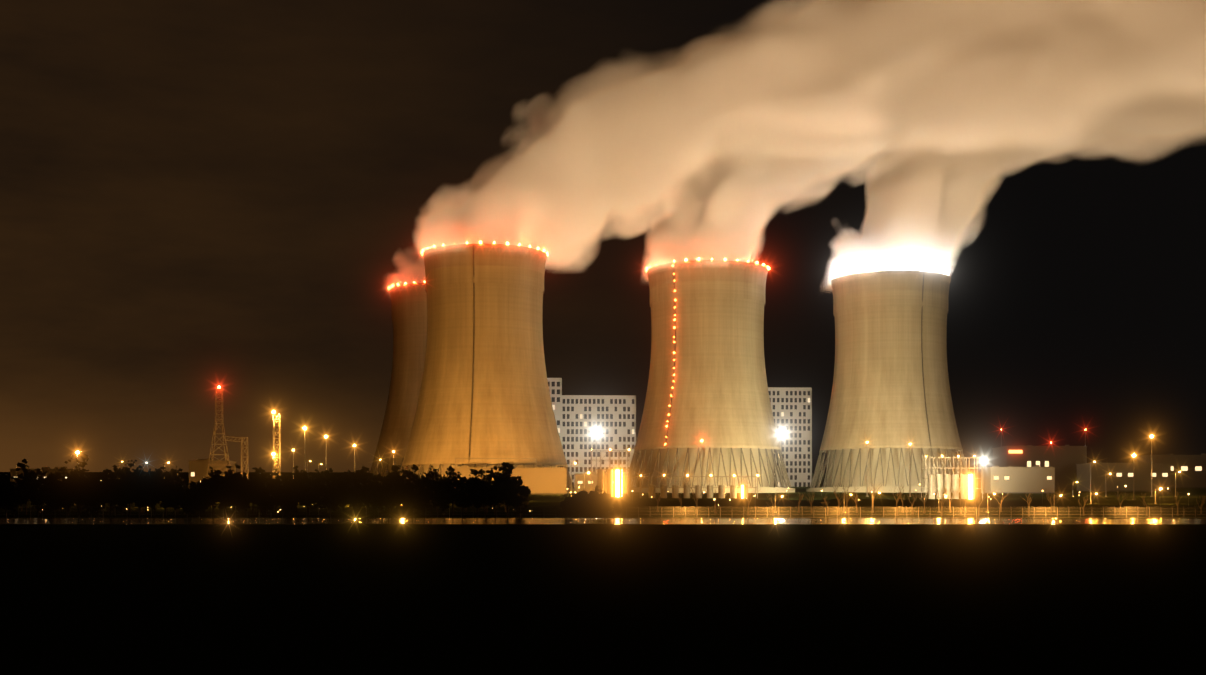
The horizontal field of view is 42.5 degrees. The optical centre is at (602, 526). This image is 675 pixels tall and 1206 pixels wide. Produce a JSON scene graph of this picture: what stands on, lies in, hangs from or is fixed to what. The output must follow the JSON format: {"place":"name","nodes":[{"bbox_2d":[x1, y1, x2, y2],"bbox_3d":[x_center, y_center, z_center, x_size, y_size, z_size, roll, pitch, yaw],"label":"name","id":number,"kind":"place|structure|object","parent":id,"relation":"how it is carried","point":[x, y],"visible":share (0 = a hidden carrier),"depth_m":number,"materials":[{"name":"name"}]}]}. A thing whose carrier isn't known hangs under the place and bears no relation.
{"place":"outdoors","nodes":[
{"label":"outdoors","id":0,"kind":"place"},
{"bbox_2d":[455,458,550,467],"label":"low wall","id":1,"kind":"structure","parent":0,"point":[536,465],"depth_m":975.92,"materials":[{"name":"beige concrete"}]},
{"bbox_2d":[547,378,561,443],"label":"building","id":2,"kind":"structure","parent":0,"point":[555,387],"depth_m":1430.76,"materials":[{"name":"white concrete"}]},
{"bbox_2d":[0,472,1205,674],"bbox_3d":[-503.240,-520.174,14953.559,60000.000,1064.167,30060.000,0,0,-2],"label":"ground","id":3,"kind":"structure","parent":0,"point":[602,599],"depth_m":169.34,"materials":[{"name":"grey plant"}]},
{"bbox_2d":[15,459,36,514],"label":"tree","id":4,"kind":"object","parent":3,"relation":"on","point":[25,480],"visible":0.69,"depth_m":498.64,"materials":[{"name":"green plant"}]},
{"bbox_2d":[10,467,79,482],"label":"shed","id":5,"kind":"structure","parent":3,"relation":"on","point":[48,470],"depth_m":1079.22,"materials":[{"name":"grey"}]},
{"bbox_2d":[39,468,74,516],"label":"tree","id":6,"kind":"object","parent":3,"relation":"on","point":[54,491],"visible":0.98,"depth_m":476.84,"materials":[{"name":"green plant"}]},
{"bbox_2d":[59,473,75,515],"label":"tree","id":7,"kind":"object","parent":3,"relation":"on","point":[70,502],"visible":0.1,"depth_m":489.27,"materials":[{"name":"green plant"}]},
{"bbox_2d":[62,454,94,516],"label":"tree","id":8,"kind":"object","parent":3,"relation":"on","point":[77,484],"visible":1,"depth_m":477.45,"materials":[{"name":"green plant"}]},
{"bbox_2d":[101,465,129,515],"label":"tree","id":9,"kind":"object","parent":3,"relation":"on","point":[114,487],"visible":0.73,"depth_m":486.06,"materials":[{"name":"green plant"}]},
{"bbox_2d":[116,460,141,515],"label":"tree","id":10,"kind":"object","parent":3,"relation":"on","point":[125,471],"visible":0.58,"depth_m":492.03,"materials":[{"name":"green plant"}]},
{"bbox_2d":[131,465,151,515],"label":"tree","id":11,"kind":"object","parent":3,"relation":"on","point":[139,492],"visible":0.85,"depth_m":485.31,"materials":[{"name":"brown plant"}]},
{"bbox_2d":[142,473,156,514],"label":"tree","id":12,"kind":"object","parent":3,"relation":"on","point":[144,504],"depth_m":501.28,"materials":[{"name":"brown plant"}]},
{"bbox_2d":[141,468,169,515],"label":"tree","id":13,"kind":"object","parent":3,"relation":"on","point":[152,483],"visible":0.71,"depth_m":487.27,"materials":[{"name":"brown plant"}]},
{"bbox_2d":[154,464,182,515],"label":"tree","id":14,"kind":"object","parent":3,"relation":"on","point":[169,490],"visible":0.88,"depth_m":487.91,"materials":[{"name":"brown plant"}]},
{"bbox_2d":[169,466,188,511],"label":"tree","id":15,"kind":"object","parent":3,"relation":"on","point":[177,474],"visible":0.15,"depth_m":538.82,"materials":[{"name":"brown plant"}]},
{"bbox_2d":[188,458,235,483],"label":"building","id":16,"kind":"structure","parent":3,"relation":"on","point":[198,468],"depth_m":983.79,"materials":[{"name":"grey"}]},
{"bbox_2d":[200,467,226,515],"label":"tree","id":17,"kind":"object","parent":3,"relation":"on","point":[213,481],"visible":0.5,"depth_m":488.74,"materials":[{"name":"brown plant"}]},
{"bbox_2d":[206,386,248,478],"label":"lattice tower","id":18,"kind":"structure","parent":3,"relation":"on","point":[215,429],"depth_m":883.87,"materials":[{"name":"metal"}]},
{"bbox_2d":[214,475,240,515],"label":"tree","id":19,"kind":"object","parent":3,"relation":"on","point":[226,493],"visible":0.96,"depth_m":488.19,"materials":[{"name":"brown plant"}]},
{"bbox_2d":[224,463,249,515],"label":"tree","id":20,"kind":"object","parent":3,"relation":"on","point":[237,480],"visible":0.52,"depth_m":493.76,"materials":[{"name":"brown plant"}]},
{"bbox_2d":[239,467,266,515],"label":"tree","id":21,"kind":"object","parent":3,"relation":"on","point":[250,485],"visible":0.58,"depth_m":494.20,"materials":[{"name":"brown plant"}]},
{"bbox_2d":[256,467,269,512],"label":"tree","id":22,"kind":"object","parent":3,"relation":"on","point":[262,474],"visible":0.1,"depth_m":533.08,"materials":[{"name":"brown plant"}]},
{"bbox_2d":[251,476,278,515],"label":"tree","id":23,"kind":"object","parent":3,"relation":"on","point":[264,495],"visible":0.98,"depth_m":485.78,"materials":[{"name":"brown plant"}]},
{"bbox_2d":[272,410,280,478],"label":"lattice tower","id":24,"kind":"structure","parent":3,"relation":"on","point":[279,436],"depth_m":735.79,"materials":[{"name":"yellow metal"}]},
{"bbox_2d":[267,469,285,514],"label":"tree","id":25,"kind":"object","parent":3,"relation":"on","point":[277,482],"visible":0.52,"depth_m":500.91,"materials":[{"name":"brown plant"}]},
{"bbox_2d":[275,474,290,510],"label":"tree","id":26,"kind":"object","parent":3,"relation":"on","point":[287,476],"visible":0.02,"depth_m":540.14,"materials":[{"name":"brown plant"}]},
{"bbox_2d":[283,466,303,514],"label":"tree","id":27,"kind":"object","parent":3,"relation":"on","point":[295,480],"visible":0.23,"depth_m":497.94,"materials":[{"name":"brown plant"}]},
{"bbox_2d":[300,426,309,470],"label":"lamp post","id":28,"kind":"object","parent":3,"relation":"on","point":[304,427],"visible":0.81,"depth_m":687.62,"materials":[{"name":"silver metal"}]},
{"bbox_2d":[288,470,323,515],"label":"tree","id":29,"kind":"object","parent":3,"relation":"on","point":[305,487],"visible":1,"depth_m":487.23,"materials":[{"name":"brown plant"}]},
{"bbox_2d":[300,469,317,512],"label":"tree","id":30,"kind":"object","parent":3,"relation":"on","point":[311,477],"visible":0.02,"depth_m":529.67,"materials":[{"name":"brown plant"}]},
{"bbox_2d":[313,471,328,514],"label":"tree","id":31,"kind":"object","parent":3,"relation":"on","point":[324,475],"visible":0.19,"depth_m":501.91,"materials":[{"name":"brown plant"}]},
{"bbox_2d":[322,435,329,470],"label":"lamp post","id":32,"kind":"object","parent":3,"relation":"on","point":[325,436],"visible":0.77,"depth_m":787.51,"materials":[{"name":"silver metal"}]},
{"bbox_2d":[322,468,334,512],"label":"tree","id":33,"kind":"object","parent":3,"relation":"on","point":[329,476],"visible":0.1,"depth_m":532.06,"materials":[{"name":"brown plant"}]},
{"bbox_2d":[328,469,354,516],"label":"tree","id":34,"kind":"object","parent":3,"relation":"on","point":[341,493],"visible":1,"depth_m":483.57,"materials":[{"name":"brown plant"}]},
{"bbox_2d":[344,470,363,515],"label":"tree","id":35,"kind":"object","parent":3,"relation":"on","point":[353,488],"visible":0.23,"depth_m":494.08,"materials":[{"name":"brown plant"}]},
{"bbox_2d":[354,465,370,515],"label":"tree","id":36,"kind":"object","parent":3,"relation":"on","point":[362,479],"visible":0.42,"depth_m":491.00,"materials":[{"name":"brown plant"}]},
{"bbox_2d":[358,473,387,516],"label":"tree","id":37,"kind":"object","parent":3,"relation":"on","point":[375,492],"visible":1,"depth_m":481.28,"materials":[{"name":"brown plant"}]},
{"bbox_2d":[371,475,392,516],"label":"tree","id":38,"kind":"object","parent":3,"relation":"on","point":[384,502],"visible":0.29,"depth_m":485.12,"materials":[{"name":"brown plant"}]},
{"bbox_2d":[382,464,408,516],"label":"tree","id":39,"kind":"object","parent":3,"relation":"on","point":[394,475],"visible":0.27,"depth_m":486.81,"materials":[{"name":"brown plant"}]},
{"bbox_2d":[369,281,426,482],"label":"cooling tower","id":40,"kind":"structure","parent":3,"relation":"on","point":[409,311],"depth_m":1231.35,"materials":[{"name":"concrete"}]},
{"bbox_2d":[387,467,419,516],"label":"tree","id":41,"kind":"object","parent":3,"relation":"on","point":[404,491],"visible":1,"depth_m":480.94,"materials":[{"name":"brown plant"}]},
{"bbox_2d":[406,464,420,511],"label":"tree","id":42,"kind":"object","parent":3,"relation":"on","point":[416,469],"visible":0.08,"depth_m":546.60,"materials":[{"name":"brown plant"}]},
{"bbox_2d":[409,471,426,514],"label":"tree","id":43,"kind":"object","parent":3,"relation":"on","point":[420,487],"visible":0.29,"depth_m":494.68,"materials":[{"name":"brown plant"}]},
{"bbox_2d":[424,466,438,514],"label":"tree","id":44,"kind":"object","parent":3,"relation":"on","point":[434,480],"visible":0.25,"depth_m":504.09,"materials":[{"name":"brown plant"}]},
{"bbox_2d":[429,468,444,506],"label":"tree","id":45,"kind":"object","parent":3,"relation":"on","point":[440,477],"visible":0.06,"depth_m":535.01,"materials":[{"name":"brown plant"}]},
{"bbox_2d":[430,476,462,516],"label":"tree","id":46,"kind":"object","parent":3,"relation":"on","point":[446,494],"visible":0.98,"depth_m":481.39,"materials":[{"name":"brown plant"}]},
{"bbox_2d":[435,466,465,514],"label":"tree","id":47,"kind":"object","parent":3,"relation":"on","point":[454,476],"visible":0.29,"depth_m":502.03,"materials":[{"name":"brown plant"}]},
{"bbox_2d":[463,468,489,516],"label":"tree","id":48,"kind":"object","parent":3,"relation":"on","point":[475,488],"visible":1,"depth_m":487.30,"materials":[{"name":"brown plant"}]},
{"bbox_2d":[478,474,489,512],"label":"tree","id":49,"kind":"object","parent":3,"relation":"on","point":[483,507],"depth_m":529.62,"materials":[{"name":"brown plant"}]},
{"bbox_2d":[479,470,492,514],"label":"tree","id":50,"kind":"object","parent":3,"relation":"on","point":[486,483],"visible":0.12,"depth_m":504.74,"materials":[{"name":"brown plant"}]},
{"bbox_2d":[400,241,573,492],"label":"cooling tower","id":51,"kind":"structure","parent":3,"relation":"on","point":[484,391],"depth_m":1002.96,"materials":[{"name":"concrete"}]},
{"bbox_2d":[482,466,504,515],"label":"tree","id":52,"kind":"object","parent":3,"relation":"on","point":[491,497],"visible":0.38,"depth_m":492.50,"materials":[{"name":"brown plant"}]},
{"bbox_2d":[489,462,522,516],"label":"tree","id":53,"kind":"object","parent":3,"relation":"on","point":[506,484],"visible":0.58,"depth_m":488.87,"materials":[{"name":"brown plant"}]},
{"bbox_2d":[450,465,566,493],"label":"building","id":54,"kind":"structure","parent":3,"relation":"on","point":[545,480],"depth_m":976.18,"materials":[{"name":"grey concrete"}]},
{"bbox_2d":[508,476,532,516],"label":"tree","id":55,"kind":"object","parent":3,"relation":"on","point":[519,495],"visible":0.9,"depth_m":485.43,"materials":[{"name":"brown plant"}]},
{"bbox_2d":[558,494,578,516],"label":"bush","id":56,"kind":"object","parent":3,"relation":"on","point":[567,502],"visible":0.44,"depth_m":478.61,"materials":[{"name":"green plant"}]},
{"bbox_2d":[571,490,593,517],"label":"bush","id":57,"kind":"object","parent":3,"relation":"on","point":[581,501],"visible":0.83,"depth_m":478.31,"materials":[{"name":"green plant"}]},
{"bbox_2d":[588,485,602,516],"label":"tree","id":58,"kind":"object","parent":3,"relation":"on","point":[594,497],"visible":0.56,"depth_m":480.73,"materials":[{"name":"green plant"}]},
{"bbox_2d":[593,430,599,473],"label":"lamp post","id":59,"kind":"object","parent":3,"relation":"on","point":[596,432],"visible":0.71,"depth_m":1377.34,"materials":[{"name":"silver metal"}]},
{"bbox_2d":[562,395,635,486],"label":"reactor block","id":60,"kind":"structure","parent":3,"relation":"on","point":[611,419],"depth_m":1442.56,"materials":[{"name":"white concrete"}]},
{"bbox_2d":[574,471,626,493],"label":"service block","id":61,"kind":"structure","parent":3,"relation":"on","point":[578,480],"depth_m":992.39,"materials":[{"name":"grey"}]},
{"bbox_2d":[0,506,1205,517],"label":"security fence","id":62,"kind":"object","parent":3,"relation":"on","point":[1103,514],"visible":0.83,"depth_m":477.94,"materials":[{"name":"silver metal"}]},
{"bbox_2d":[595,492,615,516],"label":"bush","id":63,"kind":"object","parent":3,"relation":"on","point":[606,502],"visible":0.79,"depth_m":480.18,"materials":[{"name":"brown plant"}]},
{"bbox_2d":[591,449,629,496],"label":"process frame","id":64,"kind":"object","parent":3,"relation":"on","point":[600,478],"visible":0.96,"depth_m":878.16,"materials":[{"name":"grey paint"}]},
{"bbox_2d":[73,481,1188,512],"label":"yard lamps","id":65,"kind":"object","parent":3,"relation":"on","point":[730,499],"visible":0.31,"depth_m":690.30,"materials":[{"name":"yellow metal"}]},
{"bbox_2d":[652,487,664,511],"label":"bare tree","id":66,"kind":"object","parent":3,"relation":"on","point":[662,491],"visible":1,"depth_m":548.83,"materials":[{"name":"brown plant"}]},
{"bbox_2d":[682,479,709,513],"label":"bare tree","id":67,"kind":"object","parent":3,"relation":"on","point":[696,501],"visible":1,"depth_m":523.35,"materials":[{"name":"brown plant"}]},
{"bbox_2d":[640,474,757,497],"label":"pipe rack","id":68,"kind":"object","parent":3,"relation":"on","point":[709,491],"visible":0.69,"depth_m":836.33,"materials":[{"name":"metal"}]},
{"bbox_2d":[628,258,794,492],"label":"cooling tower","id":69,"kind":"structure","parent":3,"relation":"on","point":[707,383],"depth_m":1067.31,"materials":[{"name":"concrete"}]},
{"bbox_2d":[713,489,724,512],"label":"bare tree","id":70,"kind":"object","parent":3,"relation":"on","point":[716,499],"visible":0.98,"depth_m":530.00,"materials":[{"name":"brown plant"}]},
{"bbox_2d":[744,482,760,514],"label":"bare tree","id":71,"kind":"object","parent":3,"relation":"on","point":[750,497],"visible":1,"depth_m":509.39,"materials":[{"name":"brown plant"}]},
{"bbox_2d":[766,492,779,515],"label":"bare tree","id":72,"kind":"object","parent":3,"relation":"on","point":[772,509],"visible":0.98,"depth_m":502.05,"materials":[{"name":"brown plant"}]},
{"bbox_2d":[768,387,811,486],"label":"reactor block","id":73,"kind":"structure","parent":3,"relation":"on","point":[791,408],"depth_m":1498.96,"materials":[{"name":"grey concrete"}]},
{"bbox_2d":[806,491,814,512],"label":"bare tree","id":74,"kind":"object","parent":3,"relation":"on","point":[811,502],"visible":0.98,"depth_m":534.14,"materials":[{"name":"brown plant"}]},
{"bbox_2d":[831,483,848,514],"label":"bare tree","id":75,"kind":"object","parent":3,"relation":"on","point":[838,501],"visible":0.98,"depth_m":509.60,"materials":[{"name":"brown plant"}]},
{"bbox_2d":[842,480,859,514],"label":"bare tree","id":76,"kind":"object","parent":3,"relation":"on","point":[846,499],"visible":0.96,"depth_m":514.43,"materials":[{"name":"brown plant"}]},
{"bbox_2d":[851,491,858,512],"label":"bare tree","id":77,"kind":"object","parent":3,"relation":"on","point":[856,502],"visible":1,"depth_m":539.18,"materials":[{"name":"brown plant"}]},
{"bbox_2d":[864,441,869,496],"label":"lamp post","id":78,"kind":"object","parent":3,"relation":"on","point":[867,471],"visible":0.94,"depth_m":897.64,"materials":[{"name":"silver metal"}]},
{"bbox_2d":[865,474,882,510],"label":"bare tree","id":79,"kind":"object","parent":3,"relation":"on","point":[873,492],"visible":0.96,"depth_m":553.12,"materials":[{"name":"brown plant"}]},
{"bbox_2d":[806,270,976,492],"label":"cooling tower","id":80,"kind":"structure","parent":3,"relation":"on","point":[891,398],"depth_m":1102.04,"materials":[{"name":"concrete"}]},
{"bbox_2d":[890,485,903,515],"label":"bare tree","id":81,"kind":"object","parent":3,"relation":"on","point":[899,497],"visible":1,"depth_m":502.33,"materials":[{"name":"brown plant"}]},
{"bbox_2d":[907,443,912,496],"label":"lamp post","id":82,"kind":"object","parent":3,"relation":"on","point":[909,477],"visible":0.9,"depth_m":898.60,"materials":[{"name":"silver metal"}]},
{"bbox_2d":[907,491,917,514],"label":"bare tree","id":83,"kind":"object","parent":3,"relation":"on","point":[914,499],"visible":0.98,"depth_m":517.21,"materials":[{"name":"brown plant"}]},
{"bbox_2d":[917,486,927,512],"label":"bare tree","id":84,"kind":"object","parent":3,"relation":"on","point":[923,498],"visible":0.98,"depth_m":532.73,"materials":[{"name":"brown plant"}]},
{"bbox_2d":[934,486,950,515],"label":"bare tree","id":85,"kind":"object","parent":3,"relation":"on","point":[941,501],"visible":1,"depth_m":504.92,"materials":[{"name":"brown plant"}]},
{"bbox_2d":[944,488,957,512],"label":"bare tree","id":86,"kind":"object","parent":3,"relation":"on","point":[951,499],"visible":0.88,"depth_m":545.15,"materials":[{"name":"brown plant"}]},
{"bbox_2d":[921,455,982,498],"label":"pipe rack","id":87,"kind":"object","parent":3,"relation":"on","point":[931,478],"visible":0.85,"depth_m":822.40,"materials":[{"name":"white metal"}]},
{"bbox_2d":[957,491,963,513],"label":"bare tree","id":88,"kind":"object","parent":3,"relation":"on","point":[961,499],"visible":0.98,"depth_m":528.12,"materials":[{"name":"brown plant"}]},
{"bbox_2d":[964,485,972,512],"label":"bare tree","id":89,"kind":"object","parent":3,"relation":"on","point":[967,498],"visible":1,"depth_m":540.49,"materials":[{"name":"brown plant"}]},
{"bbox_2d":[972,493,986,515],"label":"bare tree","id":90,"kind":"object","parent":3,"relation":"on","point":[980,503],"visible":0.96,"depth_m":498.67,"materials":[{"name":"brown plant"}]},
{"bbox_2d":[983,459,985,493],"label":"lamp post","id":91,"kind":"object","parent":3,"relation":"on","point":[984,460],"visible":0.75,"depth_m":1000.95,"materials":[{"name":"silver metal"}]},
{"bbox_2d":[993,489,1010,511],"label":"bare tree","id":92,"kind":"object","parent":3,"relation":"on","point":[1001,500],"visible":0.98,"depth_m":550.48,"materials":[{"name":"brown plant"}]},
{"bbox_2d":[980,465,1054,492],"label":"yard hall","id":93,"kind":"structure","parent":3,"relation":"on","point":[1032,479],"depth_m":1052.62,"materials":[{"name":"grey"}]},
{"bbox_2d":[1020,489,1032,516],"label":"bare tree","id":94,"kind":"object","parent":3,"relation":"on","point":[1029,501],"visible":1,"depth_m":497.16,"materials":[{"name":"brown plant"}]},
{"bbox_2d":[992,445,1086,489],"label":"yard hall","id":95,"kind":"structure","parent":3,"relation":"on","point":[1064,460],"depth_m":1255.62,"materials":[{"name":"grey"}]},
{"bbox_2d":[1045,486,1057,512],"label":"bare tree","id":96,"kind":"object","parent":3,"relation":"on","point":[1050,501],"visible":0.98,"depth_m":534.94,"materials":[{"name":"brown plant"}]},
{"bbox_2d":[1114,488,1127,512],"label":"bare tree","id":97,"kind":"object","parent":3,"relation":"on","point":[1122,500],"visible":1,"depth_m":520.70,"materials":[{"name":"brown plant"}]},
{"bbox_2d":[1076,461,1171,491],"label":"yard hall","id":98,"kind":"structure","parent":3,"relation":"on","point":[1120,477],"depth_m":1156.54,"materials":[{"name":"grey"}]},
{"bbox_2d":[1129,453,1138,499],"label":"lamp post","id":99,"kind":"object","parent":3,"relation":"on","point":[1133,454],"visible":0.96,"depth_m":801.88,"materials":[{"name":"silver metal"}]},
{"bbox_2d":[1147,434,1155,496],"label":"lamp post","id":100,"kind":"object","parent":3,"relation":"on","point":[1151,436],"visible":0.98,"depth_m":903.46,"materials":[{"name":"silver metal"}]},
{"bbox_2d":[1136,454,1205,487],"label":"yard hall","id":101,"kind":"structure","parent":3,"relation":"on","point":[1192,469],"depth_m":1411.36,"materials":[{"name":"grey"}]},
{"bbox_2d":[1171,491,1182,515],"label":"bare tree","id":102,"kind":"object","parent":3,"relation":"on","point":[1177,503],"visible":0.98,"depth_m":507.86,"materials":[{"name":"brown plant"}]},
{"bbox_2d":[1196,495,1204,513],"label":"bare tree","id":103,"kind":"object","parent":3,"relation":"on","point":[1203,500],"visible":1,"depth_m":528.37,"materials":[{"name":"brown plant"}]},
{"bbox_2d":[0,518,1205,523],"bbox_3d":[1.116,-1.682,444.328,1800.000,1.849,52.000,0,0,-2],"label":"canal water","id":104,"kind":"structure","parent":0,"point":[558,521],"depth_m":445.05,"materials":[{"name":"black liquid"}]},
{"bbox_2d":[0,0,1205,472],"label":"sky","id":105,"kind":"structure","parent":0,"point":[197,197],"materials":[{"name":"black"}]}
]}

